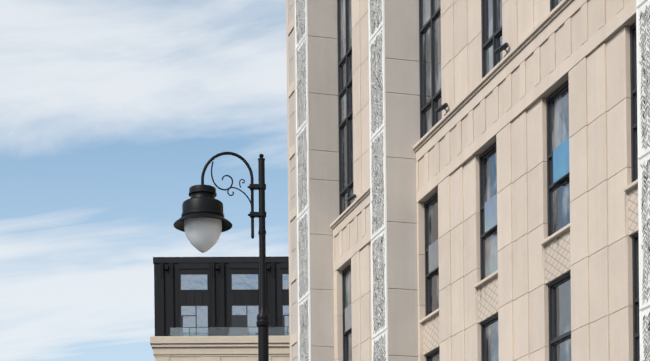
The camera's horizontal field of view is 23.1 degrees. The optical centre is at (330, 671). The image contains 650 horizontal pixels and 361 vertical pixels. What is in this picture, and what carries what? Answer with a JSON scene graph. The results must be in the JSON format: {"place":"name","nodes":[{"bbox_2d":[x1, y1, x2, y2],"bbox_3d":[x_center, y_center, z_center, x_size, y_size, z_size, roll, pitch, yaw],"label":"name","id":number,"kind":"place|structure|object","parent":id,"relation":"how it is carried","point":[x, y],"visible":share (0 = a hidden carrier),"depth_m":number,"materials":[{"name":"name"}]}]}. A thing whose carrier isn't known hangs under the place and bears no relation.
{"place":"outdoors","nodes":[
{"label":"outdoors","id":0,"kind":"place"},
{"bbox_2d":[0,0,288,360],"label":"sky","id":1,"kind":"structure","parent":0,"point":[111,111],"materials":[{"name":"blue"}]},
{"bbox_2d":[150,336,289,360],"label":"stone building","id":2,"kind":"structure","parent":0,"point":[204,348],"depth_m":120.01,"materials":[{"name":"beige stone"}]},
{"bbox_2d":[153,256,288,335],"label":"dark building storeys","id":3,"kind":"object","parent":2,"relation":"on","point":[219,297],"visible":0.12,"depth_m":123.13,"materials":[{"name":"black metal"}]},
{"bbox_2d":[170,274,288,335],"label":"window frames","id":4,"kind":"structure","parent":3,"relation":"attached to","point":[239,321],"depth_m":123.17,"materials":[{"name":"black metal"}]},
{"bbox_2d":[181,274,289,335],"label":"building windows","id":5,"kind":"structure","parent":3,"relation":"in","point":[239,282],"depth_m":123.11,"materials":[{"name":"glass"}]},
{"bbox_2d":[170,327,288,335],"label":"glass railing","id":6,"kind":"object","parent":2,"relation":"on","point":[173,331],"visible":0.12,"depth_m":122.10,"materials":[{"name":"clear glass"}]},
{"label":"road","id":7,"kind":"structure","parent":0,"visible":0},
{"bbox_2d":[173,152,269,360],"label":"street lamp","id":8,"kind":"object","parent":7,"relation":"on","point":[202,202],"visible":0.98,"depth_m":15.81,"materials":[{"name":"black metal"}]},
{"bbox_2d":[184,218,221,252],"bbox_3d":[-1.267,-4.340,15.855,0.380,0.325,0.380,-1,0,1],"label":"lamp globe","id":9,"kind":"object","parent":8,"relation":"attached to","point":[203,235],"visible":0.94,"depth_m":15.73,"materials":[{"name":"white glass"}]},
{"label":"ground","id":10,"kind":"structure","parent":0,"visible":0},
{"bbox_2d":[286,0,637,360],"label":"stone cladding","id":11,"kind":"structure","parent":10,"relation":"on","point":[582,47],"depth_m":29.35,"materials":[{"name":"beige stone"}]},
{"bbox_2d":[345,194,356,201],"bbox_3d":[0.537,-11.546,38.951,0.328,0.250,0.147,-1,0,42],"label":"floodlight","id":12,"kind":"object","parent":11,"relation":"attached to","point":[352,197],"visible":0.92,"depth_m":38.89,"materials":[{"name":"grey metal"}]},
{"bbox_2d":[289,0,419,360],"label":"building pier blocks","id":13,"kind":"structure","parent":11,"relation":"attached to","point":[402,78],"depth_m":34.66,"materials":[{"name":"beige stone"}]},
{"bbox_2d":[434,103,447,115],"bbox_3d":[2.322,-11.565,32.763,0.328,0.250,0.147,-1,0,42],"label":"floodlight","id":14,"kind":"object","parent":11,"relation":"attached to","point":[444,106],"visible":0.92,"depth_m":32.70,"materials":[{"name":"grey metal"}]},
{"bbox_2d":[295,0,649,360],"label":"decorative panels","id":15,"kind":"object","parent":11,"relation":"attached to","point":[643,156],"visible":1,"depth_m":34.84,"materials":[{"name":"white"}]},
{"bbox_2d":[337,0,639,360],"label":"window frames","id":16,"kind":"structure","parent":11,"relation":"in","point":[550,186],"depth_m":31.40,"materials":[{"name":"black metal"}]},
{"bbox_2d":[345,138,568,331],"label":"building glass guards","id":17,"kind":"object","parent":16,"relation":"attached to","point":[560,160],"visible":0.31,"depth_m":30.69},
{"bbox_2d":[341,0,639,360],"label":"window glass","id":18,"kind":"object","parent":16,"relation":"in","point":[561,218],"visible":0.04,"depth_m":31.15,"materials":[{"name":"glass"}]},
{"bbox_2d":[493,43,508,56],"bbox_3d":[3.218,-11.574,29.660,0.328,0.250,0.147,-1,0,42],"label":"cctv","id":19,"kind":"object","parent":11,"relation":"attached to","point":[501,48],"visible":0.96,"depth_m":29.59,"materials":[{"name":"grey metal"}]},
{"bbox_2d":[423,186,637,354],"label":"decorative wall panels","id":20,"kind":"object","parent":11,"relation":"attached to","point":[557,264],"visible":0.35,"depth_m":28.20,"materials":[{"name":"beige stone"}]}
]}

